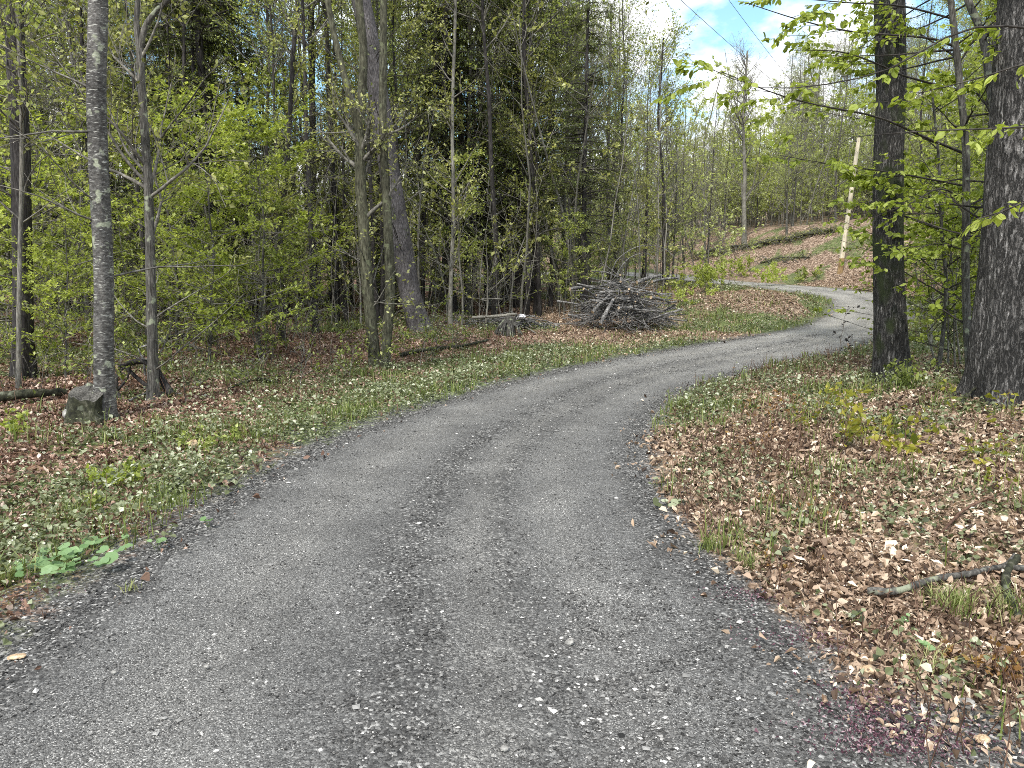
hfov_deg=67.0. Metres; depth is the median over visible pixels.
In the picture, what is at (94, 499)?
green weed
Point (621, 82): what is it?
budding tree
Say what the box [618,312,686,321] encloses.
branch
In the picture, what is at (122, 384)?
dead branch
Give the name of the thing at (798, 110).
budding tree
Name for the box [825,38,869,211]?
budding tree
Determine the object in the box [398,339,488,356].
fallen log
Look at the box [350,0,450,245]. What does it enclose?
slender tree
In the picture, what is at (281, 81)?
slender tree
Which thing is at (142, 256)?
understorey tree
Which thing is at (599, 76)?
slender tree
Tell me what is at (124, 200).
sapling
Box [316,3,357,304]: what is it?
slender tree
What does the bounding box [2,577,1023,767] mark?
fallen petals
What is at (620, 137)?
maple tree
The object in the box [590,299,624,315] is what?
branch
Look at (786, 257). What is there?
log
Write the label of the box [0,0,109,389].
pale stem sapling
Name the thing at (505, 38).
slender tree
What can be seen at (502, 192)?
maple tree
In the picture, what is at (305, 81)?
slender tree
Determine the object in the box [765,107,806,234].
maple tree
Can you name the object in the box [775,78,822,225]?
budding tree
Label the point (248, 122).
hemlock tree
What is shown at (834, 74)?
budding tree
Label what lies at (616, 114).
slender tree
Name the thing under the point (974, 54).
slender tree
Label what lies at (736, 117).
maple tree
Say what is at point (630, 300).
branch
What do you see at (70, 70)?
maple tree
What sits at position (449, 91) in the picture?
slender tree
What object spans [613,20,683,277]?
slender tree
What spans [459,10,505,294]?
slender tree
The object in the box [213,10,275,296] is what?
slender tree
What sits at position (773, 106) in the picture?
distant wood
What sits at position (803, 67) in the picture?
maple tree
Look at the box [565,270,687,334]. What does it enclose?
brush twigs
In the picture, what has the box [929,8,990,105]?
slender tree
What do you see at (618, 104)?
slender tree
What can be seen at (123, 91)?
slender tree
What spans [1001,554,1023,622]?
fallen branch
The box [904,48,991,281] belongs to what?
understorey tree
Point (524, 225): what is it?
slender tree
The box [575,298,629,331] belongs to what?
branch
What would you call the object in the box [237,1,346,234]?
slender tree
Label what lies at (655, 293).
branch
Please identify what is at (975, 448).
yellow shrub
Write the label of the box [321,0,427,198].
budding tree
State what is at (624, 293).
branch
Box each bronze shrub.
[690,423,802,465]
[726,483,849,524]
[734,384,804,429]
[753,542,832,577]
[936,636,1023,681]
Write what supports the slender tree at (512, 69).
on the ground at (828, 259)
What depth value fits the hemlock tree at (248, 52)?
21.53 m
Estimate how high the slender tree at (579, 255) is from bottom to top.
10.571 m
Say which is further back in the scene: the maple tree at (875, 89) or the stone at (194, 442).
the maple tree at (875, 89)
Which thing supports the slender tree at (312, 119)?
on the ground at (828, 259)
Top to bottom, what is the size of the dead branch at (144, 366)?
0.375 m
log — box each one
[0,388,66,401]
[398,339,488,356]
[472,313,516,318]
[481,298,501,299]
[569,285,594,290]
[591,293,611,313]
[599,299,614,324]
[618,306,638,310]
[628,288,634,304]
[636,274,660,283]
[650,296,669,302]
[651,277,677,282]
[695,229,833,255]
[760,257,810,262]
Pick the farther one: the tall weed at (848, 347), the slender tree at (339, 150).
the slender tree at (339, 150)
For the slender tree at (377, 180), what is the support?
on the ground at (828, 259)
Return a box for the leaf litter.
[0,246,1023,767]
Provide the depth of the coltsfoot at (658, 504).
5.06 m
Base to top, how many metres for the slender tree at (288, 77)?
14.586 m
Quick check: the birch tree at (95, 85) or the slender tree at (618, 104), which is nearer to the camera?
the birch tree at (95, 85)
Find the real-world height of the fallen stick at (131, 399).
0.071 m
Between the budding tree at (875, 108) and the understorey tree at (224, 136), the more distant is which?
the budding tree at (875, 108)
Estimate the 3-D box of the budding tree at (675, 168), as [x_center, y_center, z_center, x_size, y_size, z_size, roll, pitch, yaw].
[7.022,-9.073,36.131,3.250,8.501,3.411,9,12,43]
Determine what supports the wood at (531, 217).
on the ground at (828, 259)
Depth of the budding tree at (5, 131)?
17.72 m
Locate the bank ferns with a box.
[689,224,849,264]
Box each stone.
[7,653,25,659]
[188,439,197,449]
[500,744,508,751]
[565,638,573,645]
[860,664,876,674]
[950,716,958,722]
[958,698,976,708]
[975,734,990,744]
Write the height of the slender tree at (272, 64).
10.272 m
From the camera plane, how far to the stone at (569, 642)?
3.27 m
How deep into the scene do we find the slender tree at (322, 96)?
22.96 m
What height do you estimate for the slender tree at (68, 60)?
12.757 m
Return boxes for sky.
[29,0,985,226]
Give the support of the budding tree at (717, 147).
on the ground at (828, 259)
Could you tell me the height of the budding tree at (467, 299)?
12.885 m
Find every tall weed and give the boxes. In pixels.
[832,305,859,361]
[841,333,852,364]
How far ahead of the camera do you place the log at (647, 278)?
19.10 m
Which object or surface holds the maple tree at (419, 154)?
on the ground at (828, 259)
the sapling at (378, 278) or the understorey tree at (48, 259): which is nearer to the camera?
the understorey tree at (48, 259)
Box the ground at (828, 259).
[0,207,1023,767]
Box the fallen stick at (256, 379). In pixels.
[226,377,277,389]
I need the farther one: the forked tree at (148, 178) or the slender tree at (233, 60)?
the slender tree at (233, 60)
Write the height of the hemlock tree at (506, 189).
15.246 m
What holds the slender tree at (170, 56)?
on the ground at (828, 259)
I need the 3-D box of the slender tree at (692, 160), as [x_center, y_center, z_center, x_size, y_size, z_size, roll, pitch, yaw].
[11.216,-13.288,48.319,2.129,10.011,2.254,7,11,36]
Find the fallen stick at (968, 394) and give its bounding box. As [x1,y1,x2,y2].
[958,387,975,403]
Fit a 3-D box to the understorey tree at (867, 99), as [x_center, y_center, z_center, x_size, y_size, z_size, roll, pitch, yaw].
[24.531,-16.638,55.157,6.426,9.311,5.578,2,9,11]
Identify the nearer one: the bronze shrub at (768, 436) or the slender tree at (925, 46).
the bronze shrub at (768, 436)
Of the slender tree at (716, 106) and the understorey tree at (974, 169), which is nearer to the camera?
the understorey tree at (974, 169)
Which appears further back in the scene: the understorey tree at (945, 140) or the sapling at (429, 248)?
the sapling at (429, 248)
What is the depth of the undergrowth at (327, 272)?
18.91 m
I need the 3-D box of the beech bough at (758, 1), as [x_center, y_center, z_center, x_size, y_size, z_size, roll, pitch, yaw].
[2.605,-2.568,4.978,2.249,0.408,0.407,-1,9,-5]
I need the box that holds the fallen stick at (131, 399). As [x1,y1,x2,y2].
[127,392,180,401]
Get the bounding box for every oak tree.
[870,0,914,384]
[953,0,1023,409]
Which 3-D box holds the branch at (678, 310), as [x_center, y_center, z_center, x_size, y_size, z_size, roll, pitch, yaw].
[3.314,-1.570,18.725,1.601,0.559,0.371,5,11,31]
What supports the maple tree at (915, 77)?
on the ground at (828, 259)
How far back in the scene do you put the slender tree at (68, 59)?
21.90 m
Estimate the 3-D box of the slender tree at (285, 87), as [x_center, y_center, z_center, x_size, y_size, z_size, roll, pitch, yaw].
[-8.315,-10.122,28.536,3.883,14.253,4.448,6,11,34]
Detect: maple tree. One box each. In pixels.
[0,0,132,314]
[0,2,35,172]
[0,23,75,311]
[2,1,125,223]
[288,102,348,293]
[301,3,413,181]
[325,107,369,288]
[338,0,430,302]
[366,0,479,280]
[387,10,485,297]
[411,2,526,298]
[445,0,559,309]
[545,0,628,209]
[596,75,653,231]
[706,139,720,220]
[710,58,761,224]
[760,68,802,167]
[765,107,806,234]
[777,29,837,208]
[789,43,835,213]
[799,36,841,213]
[805,38,875,221]
[841,20,874,160]
[861,20,923,148]
[906,38,926,113]
[907,30,940,153]
[937,1,985,137]
[948,0,990,131]
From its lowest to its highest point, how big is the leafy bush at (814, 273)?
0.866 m
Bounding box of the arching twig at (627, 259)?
[614,253,654,276]
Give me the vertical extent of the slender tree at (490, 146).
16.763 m
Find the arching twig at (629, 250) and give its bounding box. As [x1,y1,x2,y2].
[609,245,673,285]
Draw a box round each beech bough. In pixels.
[691,25,1023,103]
[755,0,894,3]
[842,122,1023,154]
[848,63,1023,115]
[958,201,1023,241]
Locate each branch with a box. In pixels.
[115,366,130,399]
[116,358,174,397]
[138,345,146,374]
[161,333,219,344]
[557,298,610,312]
[567,313,601,327]
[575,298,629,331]
[577,280,651,295]
[577,308,633,315]
[583,288,597,298]
[588,278,629,290]
[588,298,664,303]
[590,271,639,283]
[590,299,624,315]
[595,292,626,302]
[599,277,673,294]
[599,305,636,326]
[604,289,650,309]
[606,282,672,297]
[613,292,657,303]
[615,297,673,305]
[617,308,682,328]
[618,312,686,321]
[623,303,676,324]
[867,553,1023,595]
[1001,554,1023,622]
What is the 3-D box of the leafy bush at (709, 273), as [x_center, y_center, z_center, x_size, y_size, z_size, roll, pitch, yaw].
[6.407,-3.682,26.405,3.044,1.520,1.866,-1,9,-8]
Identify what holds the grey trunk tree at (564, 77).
on the ground at (828, 259)
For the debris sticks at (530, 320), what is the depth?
18.83 m
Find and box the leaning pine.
[311,0,456,331]
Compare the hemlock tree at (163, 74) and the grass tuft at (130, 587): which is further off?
the hemlock tree at (163, 74)
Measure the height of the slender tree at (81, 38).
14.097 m
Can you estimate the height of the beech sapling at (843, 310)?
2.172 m
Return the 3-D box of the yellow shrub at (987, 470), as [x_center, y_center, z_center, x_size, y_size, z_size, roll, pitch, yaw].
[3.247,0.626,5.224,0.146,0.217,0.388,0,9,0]
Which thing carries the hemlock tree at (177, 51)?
on the ground at (828, 259)
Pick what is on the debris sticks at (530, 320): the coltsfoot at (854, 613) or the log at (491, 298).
the log at (491, 298)
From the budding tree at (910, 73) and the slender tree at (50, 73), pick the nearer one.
the slender tree at (50, 73)
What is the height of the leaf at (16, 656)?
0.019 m
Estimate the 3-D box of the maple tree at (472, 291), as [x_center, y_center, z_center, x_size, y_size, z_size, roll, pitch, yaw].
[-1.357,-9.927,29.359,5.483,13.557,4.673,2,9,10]
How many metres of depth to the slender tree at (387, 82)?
23.67 m
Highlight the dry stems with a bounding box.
[0,306,1023,767]
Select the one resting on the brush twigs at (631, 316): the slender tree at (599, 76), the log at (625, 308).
the log at (625, 308)
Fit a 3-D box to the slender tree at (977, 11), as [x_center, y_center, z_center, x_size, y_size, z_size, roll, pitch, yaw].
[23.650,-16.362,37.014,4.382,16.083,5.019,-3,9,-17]
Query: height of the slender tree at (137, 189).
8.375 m
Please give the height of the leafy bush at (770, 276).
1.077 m
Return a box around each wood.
[0,0,698,329]
[33,16,980,272]
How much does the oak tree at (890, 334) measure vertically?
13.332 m
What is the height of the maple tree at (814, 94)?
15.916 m
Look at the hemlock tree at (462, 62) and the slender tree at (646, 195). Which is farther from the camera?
the slender tree at (646, 195)
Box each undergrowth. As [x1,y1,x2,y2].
[0,99,657,353]
[0,271,471,400]
[556,79,982,286]
[633,56,982,228]
[904,94,988,313]
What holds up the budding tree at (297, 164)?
on the ground at (828, 259)
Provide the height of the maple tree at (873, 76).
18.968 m
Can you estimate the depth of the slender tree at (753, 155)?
46.44 m
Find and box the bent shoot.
[289,349,321,381]
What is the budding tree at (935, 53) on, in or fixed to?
on the ground at (828, 259)
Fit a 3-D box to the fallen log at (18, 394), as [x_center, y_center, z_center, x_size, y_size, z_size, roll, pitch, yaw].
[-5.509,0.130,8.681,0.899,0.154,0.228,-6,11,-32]
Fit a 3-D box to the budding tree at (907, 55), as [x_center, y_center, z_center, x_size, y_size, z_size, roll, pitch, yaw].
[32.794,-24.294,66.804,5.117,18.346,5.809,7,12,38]
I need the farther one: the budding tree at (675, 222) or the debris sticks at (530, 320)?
the budding tree at (675, 222)
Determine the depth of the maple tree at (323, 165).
31.56 m
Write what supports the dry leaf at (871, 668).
on the ground at (828, 259)
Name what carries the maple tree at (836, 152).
on the ground at (828, 259)
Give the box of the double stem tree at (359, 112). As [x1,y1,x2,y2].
[293,0,461,367]
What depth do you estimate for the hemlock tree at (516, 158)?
30.38 m
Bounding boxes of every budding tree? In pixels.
[0,0,81,320]
[0,0,157,330]
[0,4,36,229]
[0,14,74,305]
[44,4,149,193]
[65,0,169,308]
[132,16,198,164]
[160,0,264,167]
[283,74,327,254]
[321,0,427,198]
[389,11,510,304]
[398,0,520,314]
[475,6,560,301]
[507,0,630,305]
[508,0,622,298]
[509,3,622,285]
[557,0,642,284]
[595,2,652,261]
[602,10,664,268]
[626,57,683,220]
[632,55,708,281]
[639,101,665,247]
[641,103,705,269]
[649,118,709,284]
[681,109,735,266]
[701,96,732,226]
[701,136,722,226]
[724,65,776,223]
[763,47,820,218]
[772,37,834,216]
[774,23,829,202]
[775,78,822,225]
[799,70,849,219]
[806,16,874,211]
[810,29,862,157]
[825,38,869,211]
[836,30,874,149]
[851,30,928,166]
[863,40,921,126]
[870,4,921,120]
[906,7,946,139]
[907,12,959,127]
[913,30,955,208]
[924,25,970,204]
[931,16,981,177]
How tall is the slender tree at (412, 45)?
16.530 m
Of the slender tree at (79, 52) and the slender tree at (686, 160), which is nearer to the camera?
the slender tree at (79, 52)
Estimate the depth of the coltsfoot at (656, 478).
5.53 m
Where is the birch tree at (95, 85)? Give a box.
[0,0,271,420]
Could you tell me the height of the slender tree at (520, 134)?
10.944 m
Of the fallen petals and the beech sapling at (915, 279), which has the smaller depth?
the fallen petals
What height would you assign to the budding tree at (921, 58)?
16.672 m
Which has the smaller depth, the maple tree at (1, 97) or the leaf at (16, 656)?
the leaf at (16, 656)
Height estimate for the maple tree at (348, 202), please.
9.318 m
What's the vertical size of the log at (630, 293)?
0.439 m
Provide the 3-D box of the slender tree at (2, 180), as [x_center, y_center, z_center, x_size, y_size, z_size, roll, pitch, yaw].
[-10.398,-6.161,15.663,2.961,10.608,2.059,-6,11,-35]
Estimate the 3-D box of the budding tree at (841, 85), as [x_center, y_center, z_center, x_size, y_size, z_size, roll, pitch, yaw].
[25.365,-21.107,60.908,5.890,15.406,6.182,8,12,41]
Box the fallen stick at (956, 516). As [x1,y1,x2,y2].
[939,493,1000,532]
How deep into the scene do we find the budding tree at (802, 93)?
58.33 m
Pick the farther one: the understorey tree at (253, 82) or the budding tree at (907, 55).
the budding tree at (907, 55)
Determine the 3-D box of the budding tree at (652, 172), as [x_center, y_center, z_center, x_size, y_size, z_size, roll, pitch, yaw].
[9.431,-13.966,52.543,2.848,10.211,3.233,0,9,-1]
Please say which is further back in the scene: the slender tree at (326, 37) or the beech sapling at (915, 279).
the slender tree at (326, 37)
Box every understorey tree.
[0,0,137,319]
[0,57,133,327]
[0,69,137,321]
[0,176,134,376]
[3,111,135,317]
[56,64,287,306]
[63,83,287,351]
[86,73,337,363]
[164,48,342,326]
[164,84,356,357]
[206,204,270,300]
[671,135,716,196]
[714,97,783,208]
[748,123,801,220]
[810,82,873,216]
[904,47,991,261]
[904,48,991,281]
[905,95,968,166]
[918,31,990,229]
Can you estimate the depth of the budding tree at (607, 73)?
31.50 m
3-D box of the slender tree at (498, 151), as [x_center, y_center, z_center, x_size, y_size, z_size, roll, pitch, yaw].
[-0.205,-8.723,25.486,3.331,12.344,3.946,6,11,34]
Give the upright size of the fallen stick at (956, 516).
0.104 m
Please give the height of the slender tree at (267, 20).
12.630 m
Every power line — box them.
[681,0,856,140]
[729,0,856,151]
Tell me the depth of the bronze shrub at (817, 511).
4.87 m
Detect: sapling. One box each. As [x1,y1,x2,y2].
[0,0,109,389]
[70,193,162,310]
[122,181,245,343]
[155,210,233,329]
[184,126,333,350]
[196,160,318,336]
[256,185,308,282]
[290,157,380,314]
[355,224,398,301]
[412,148,510,317]
[415,209,463,283]
[536,211,601,319]
[649,0,1022,364]
[779,47,993,371]
[796,0,996,242]
[813,195,980,367]
[822,147,986,363]
[827,228,978,361]
[853,109,986,350]
[857,171,983,363]
[908,144,986,307]
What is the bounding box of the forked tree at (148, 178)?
[0,0,254,400]
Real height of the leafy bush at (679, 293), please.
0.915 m
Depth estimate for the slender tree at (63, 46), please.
19.70 m
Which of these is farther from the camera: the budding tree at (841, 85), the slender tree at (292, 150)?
the budding tree at (841, 85)
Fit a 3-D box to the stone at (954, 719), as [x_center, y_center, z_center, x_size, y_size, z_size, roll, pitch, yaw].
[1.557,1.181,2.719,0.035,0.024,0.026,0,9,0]
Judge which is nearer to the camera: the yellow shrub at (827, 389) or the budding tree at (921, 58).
the yellow shrub at (827, 389)
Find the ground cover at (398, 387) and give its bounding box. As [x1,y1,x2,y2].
[0,269,1023,759]
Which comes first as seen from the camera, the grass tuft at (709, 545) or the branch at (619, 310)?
the grass tuft at (709, 545)
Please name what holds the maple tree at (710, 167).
on the ground at (828, 259)
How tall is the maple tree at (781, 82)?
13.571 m
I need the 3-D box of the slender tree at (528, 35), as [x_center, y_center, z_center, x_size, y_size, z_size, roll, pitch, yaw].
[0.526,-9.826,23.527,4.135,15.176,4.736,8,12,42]
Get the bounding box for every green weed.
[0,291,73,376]
[0,405,29,436]
[81,489,105,510]
[85,455,150,491]
[173,422,247,451]
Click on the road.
(248, 744)
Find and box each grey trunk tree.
[496,0,607,266]
[538,0,653,280]
[562,0,680,286]
[710,33,777,243]
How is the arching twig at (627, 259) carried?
on the branch at (611, 291)
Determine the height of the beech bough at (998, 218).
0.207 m
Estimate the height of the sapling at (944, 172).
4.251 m
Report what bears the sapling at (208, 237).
on the ground at (828, 259)
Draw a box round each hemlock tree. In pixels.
[4,0,89,310]
[76,0,165,307]
[84,0,303,323]
[107,0,277,311]
[116,2,233,313]
[116,25,234,239]
[119,14,230,208]
[125,0,262,320]
[218,30,282,262]
[219,35,298,313]
[367,0,532,313]
[398,0,526,309]
[404,60,441,273]
[410,1,541,306]
[458,0,597,307]
[474,2,589,301]
[477,7,572,294]
[478,26,554,273]
[519,0,652,312]
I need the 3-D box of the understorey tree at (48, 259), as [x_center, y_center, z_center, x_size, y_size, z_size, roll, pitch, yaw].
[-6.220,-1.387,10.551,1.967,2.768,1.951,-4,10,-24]
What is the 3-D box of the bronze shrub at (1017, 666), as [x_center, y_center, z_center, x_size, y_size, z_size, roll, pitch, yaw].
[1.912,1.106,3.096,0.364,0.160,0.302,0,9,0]
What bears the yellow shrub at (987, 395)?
on the ground at (828, 259)
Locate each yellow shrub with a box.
[789,381,844,442]
[829,383,920,459]
[891,405,946,455]
[937,378,1023,432]
[960,433,1015,468]
[972,458,1017,489]
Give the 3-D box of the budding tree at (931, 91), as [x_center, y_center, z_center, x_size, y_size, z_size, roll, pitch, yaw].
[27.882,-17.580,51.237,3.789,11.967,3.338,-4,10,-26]
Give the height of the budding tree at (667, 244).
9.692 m
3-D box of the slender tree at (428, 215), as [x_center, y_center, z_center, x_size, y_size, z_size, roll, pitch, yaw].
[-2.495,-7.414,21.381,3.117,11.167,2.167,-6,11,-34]
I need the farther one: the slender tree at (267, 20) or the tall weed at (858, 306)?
the slender tree at (267, 20)
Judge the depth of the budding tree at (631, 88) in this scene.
51.13 m
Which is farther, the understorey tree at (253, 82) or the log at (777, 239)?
the log at (777, 239)
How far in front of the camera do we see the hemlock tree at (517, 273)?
23.87 m
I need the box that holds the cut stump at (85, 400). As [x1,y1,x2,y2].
[63,382,120,426]
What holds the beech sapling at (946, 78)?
on the ground at (828, 259)
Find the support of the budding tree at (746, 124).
on the ground at (828, 259)
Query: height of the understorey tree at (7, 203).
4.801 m
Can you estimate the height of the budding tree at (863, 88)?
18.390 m
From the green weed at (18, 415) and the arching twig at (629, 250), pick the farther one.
the arching twig at (629, 250)
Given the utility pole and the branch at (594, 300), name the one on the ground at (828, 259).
the utility pole
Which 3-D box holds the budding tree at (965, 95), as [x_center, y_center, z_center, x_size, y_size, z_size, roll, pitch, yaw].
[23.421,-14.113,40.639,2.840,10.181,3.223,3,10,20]
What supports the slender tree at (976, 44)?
on the ground at (828, 259)
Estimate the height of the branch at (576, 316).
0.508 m
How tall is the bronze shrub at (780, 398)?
0.462 m
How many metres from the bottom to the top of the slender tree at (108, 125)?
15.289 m
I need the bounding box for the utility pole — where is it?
[837,137,860,273]
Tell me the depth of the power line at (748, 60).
15.62 m
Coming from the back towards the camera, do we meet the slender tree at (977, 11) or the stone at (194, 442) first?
the slender tree at (977, 11)
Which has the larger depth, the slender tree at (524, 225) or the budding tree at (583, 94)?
the budding tree at (583, 94)
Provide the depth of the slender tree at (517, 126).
24.91 m
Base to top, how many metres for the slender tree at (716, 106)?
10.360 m
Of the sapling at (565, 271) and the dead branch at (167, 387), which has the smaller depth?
the dead branch at (167, 387)
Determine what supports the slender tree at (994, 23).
on the ground at (828, 259)
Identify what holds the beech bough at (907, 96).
attached to the oak tree at (995, 357)
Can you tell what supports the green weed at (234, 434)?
on the ground at (828, 259)
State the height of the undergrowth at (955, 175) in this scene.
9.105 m
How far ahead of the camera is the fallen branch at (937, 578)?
3.86 m
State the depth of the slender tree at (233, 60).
27.23 m
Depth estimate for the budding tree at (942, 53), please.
48.57 m
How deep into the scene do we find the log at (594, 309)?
18.46 m
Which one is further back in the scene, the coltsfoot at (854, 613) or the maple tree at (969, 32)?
the maple tree at (969, 32)
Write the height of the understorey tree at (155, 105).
6.430 m
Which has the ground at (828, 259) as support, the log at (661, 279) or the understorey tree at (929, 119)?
the understorey tree at (929, 119)
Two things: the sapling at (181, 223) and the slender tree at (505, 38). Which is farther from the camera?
the slender tree at (505, 38)
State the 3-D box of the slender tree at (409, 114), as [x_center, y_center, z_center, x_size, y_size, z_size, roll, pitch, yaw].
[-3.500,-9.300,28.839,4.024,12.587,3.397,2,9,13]
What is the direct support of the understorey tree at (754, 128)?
on the ground at (828, 259)
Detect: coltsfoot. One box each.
[13,534,132,576]
[147,537,166,548]
[200,516,211,526]
[648,477,677,487]
[653,497,687,506]
[822,603,865,622]
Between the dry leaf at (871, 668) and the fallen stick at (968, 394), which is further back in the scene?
the fallen stick at (968, 394)
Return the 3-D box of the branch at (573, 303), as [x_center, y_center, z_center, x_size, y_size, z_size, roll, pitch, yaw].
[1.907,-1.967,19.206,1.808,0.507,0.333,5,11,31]
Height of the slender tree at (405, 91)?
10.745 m
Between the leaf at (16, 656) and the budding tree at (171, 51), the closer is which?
the leaf at (16, 656)
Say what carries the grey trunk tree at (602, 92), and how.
on the ground at (828, 259)
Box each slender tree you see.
[0,0,62,302]
[0,0,86,260]
[25,4,78,284]
[28,7,120,256]
[29,0,177,244]
[31,1,125,220]
[40,0,139,313]
[49,13,130,116]
[51,3,123,292]
[59,0,169,285]
[69,0,141,313]
[70,0,191,344]
[74,9,174,303]
[75,1,155,300]
[82,0,176,318]
[112,0,231,308]
[121,2,186,302]
[124,0,240,320]
[130,0,209,326]
[160,1,271,247]
[165,0,264,306]
[169,5,247,237]
[199,0,328,322]
[200,0,319,332]
[206,0,255,315]
[210,0,264,309]
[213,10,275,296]
[214,4,270,294]
[218,0,300,307]
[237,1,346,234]
[237,6,322,340]
[241,0,420,315]
[242,0,358,334]
[244,7,316,192]
[245,0,331,300]
[252,0,322,203]
[255,2,322,297]
[256,29,308,315]
[263,38,302,292]
[274,0,375,322]
[286,2,358,295]
[287,10,357,310]
[290,0,415,322]
[293,4,376,312]
[306,0,374,321]
[315,0,414,102]
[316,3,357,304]
[316,41,357,257]
[318,3,397,199]
[322,0,440,319]
[334,0,395,240]
[335,1,423,301]
[336,1,402,203]
[337,0,411,266]
[344,2,394,227]
[348,0,460,238]
[348,30,410,306]
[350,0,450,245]
[376,0,471,306]
[387,0,452,261]
[387,11,485,238]
[388,13,437,227]
[400,2,500,310]
[407,0,533,250]
[411,0,487,331]
[418,0,532,314]
[439,0,560,305]
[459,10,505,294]
[473,2,554,305]
[477,0,597,251]
[482,0,578,313]
[483,3,566,262]
[488,0,581,315]
[490,0,598,306]
[491,0,593,316]
[540,0,638,283]
[547,10,605,297]
[580,0,677,281]
[584,0,653,276]
[601,21,659,280]
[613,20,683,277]
[619,1,711,290]
[622,97,667,289]
[668,70,715,266]
[674,88,706,250]
[678,121,696,207]
[688,125,706,232]
[697,75,739,257]
[715,80,741,230]
[746,104,772,229]
[906,0,960,215]
[918,84,956,261]
[920,0,977,215]
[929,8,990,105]
[945,0,993,184]
[958,0,991,52]
[962,0,991,189]
[963,0,992,47]
[969,7,996,156]
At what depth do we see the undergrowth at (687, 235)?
45.31 m
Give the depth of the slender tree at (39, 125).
26.85 m
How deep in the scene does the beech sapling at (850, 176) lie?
9.91 m
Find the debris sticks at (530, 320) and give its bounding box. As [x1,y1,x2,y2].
[444,311,568,328]
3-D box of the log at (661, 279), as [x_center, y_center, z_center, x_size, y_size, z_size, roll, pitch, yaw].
[3.758,-2.557,18.982,0.885,0.141,0.073,-6,11,-34]
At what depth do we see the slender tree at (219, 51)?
25.12 m
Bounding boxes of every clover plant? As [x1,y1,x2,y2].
[901,613,909,621]
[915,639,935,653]
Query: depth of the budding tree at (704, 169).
43.60 m
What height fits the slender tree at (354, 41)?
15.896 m
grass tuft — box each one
[0,556,34,588]
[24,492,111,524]
[116,578,141,593]
[693,523,727,553]
[731,543,769,570]
[889,632,973,690]
[899,571,1004,625]
[972,577,1023,621]
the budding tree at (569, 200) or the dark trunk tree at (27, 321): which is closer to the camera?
the dark trunk tree at (27, 321)
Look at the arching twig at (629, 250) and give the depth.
18.63 m
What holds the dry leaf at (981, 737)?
on the ground at (828, 259)
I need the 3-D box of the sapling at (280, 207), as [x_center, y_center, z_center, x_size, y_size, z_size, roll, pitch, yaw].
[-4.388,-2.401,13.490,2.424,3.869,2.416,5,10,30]
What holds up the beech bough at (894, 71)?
attached to the oak tree at (995, 357)
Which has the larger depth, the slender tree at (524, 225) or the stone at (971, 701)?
the slender tree at (524, 225)
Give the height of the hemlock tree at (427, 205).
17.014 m
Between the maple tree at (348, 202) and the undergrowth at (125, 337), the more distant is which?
the maple tree at (348, 202)
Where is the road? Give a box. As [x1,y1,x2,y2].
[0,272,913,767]
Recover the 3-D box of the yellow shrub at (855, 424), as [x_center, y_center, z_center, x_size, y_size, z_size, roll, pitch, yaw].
[2.840,0.332,6.191,0.668,0.555,1.004,0,9,0]
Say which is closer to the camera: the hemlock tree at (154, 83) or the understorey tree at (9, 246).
the understorey tree at (9, 246)
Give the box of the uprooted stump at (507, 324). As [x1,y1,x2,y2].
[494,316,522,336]
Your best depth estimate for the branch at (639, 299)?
18.44 m
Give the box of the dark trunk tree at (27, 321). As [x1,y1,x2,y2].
[0,0,156,378]
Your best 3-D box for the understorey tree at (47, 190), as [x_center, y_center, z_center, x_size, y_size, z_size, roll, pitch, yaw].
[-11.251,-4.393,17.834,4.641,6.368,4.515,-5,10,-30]
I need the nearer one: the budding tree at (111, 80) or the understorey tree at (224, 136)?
the understorey tree at (224, 136)
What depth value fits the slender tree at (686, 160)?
56.59 m
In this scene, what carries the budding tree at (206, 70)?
on the ground at (828, 259)
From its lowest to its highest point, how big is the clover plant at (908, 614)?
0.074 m
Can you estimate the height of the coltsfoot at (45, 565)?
0.144 m
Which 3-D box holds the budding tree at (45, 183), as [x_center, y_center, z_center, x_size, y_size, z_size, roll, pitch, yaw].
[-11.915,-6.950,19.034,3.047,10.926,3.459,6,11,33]
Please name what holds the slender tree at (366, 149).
on the ground at (828, 259)
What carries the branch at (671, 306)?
in the brush twigs at (631, 316)
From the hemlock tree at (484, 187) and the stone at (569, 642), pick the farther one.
the hemlock tree at (484, 187)
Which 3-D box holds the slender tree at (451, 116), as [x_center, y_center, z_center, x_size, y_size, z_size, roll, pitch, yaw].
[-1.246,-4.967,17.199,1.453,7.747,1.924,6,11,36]
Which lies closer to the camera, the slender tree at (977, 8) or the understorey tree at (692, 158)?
the slender tree at (977, 8)
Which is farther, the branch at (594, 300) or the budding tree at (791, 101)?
the budding tree at (791, 101)
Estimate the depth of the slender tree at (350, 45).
28.03 m
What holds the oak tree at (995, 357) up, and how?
on the ground at (828, 259)
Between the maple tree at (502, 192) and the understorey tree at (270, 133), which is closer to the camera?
the understorey tree at (270, 133)
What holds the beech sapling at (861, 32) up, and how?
on the ground at (828, 259)
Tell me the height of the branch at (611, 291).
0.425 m
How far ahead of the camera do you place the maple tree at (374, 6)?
27.10 m
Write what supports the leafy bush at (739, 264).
on the ground at (828, 259)
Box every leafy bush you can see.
[641,279,719,305]
[659,257,739,292]
[714,252,754,276]
[750,260,787,285]
[793,264,823,282]

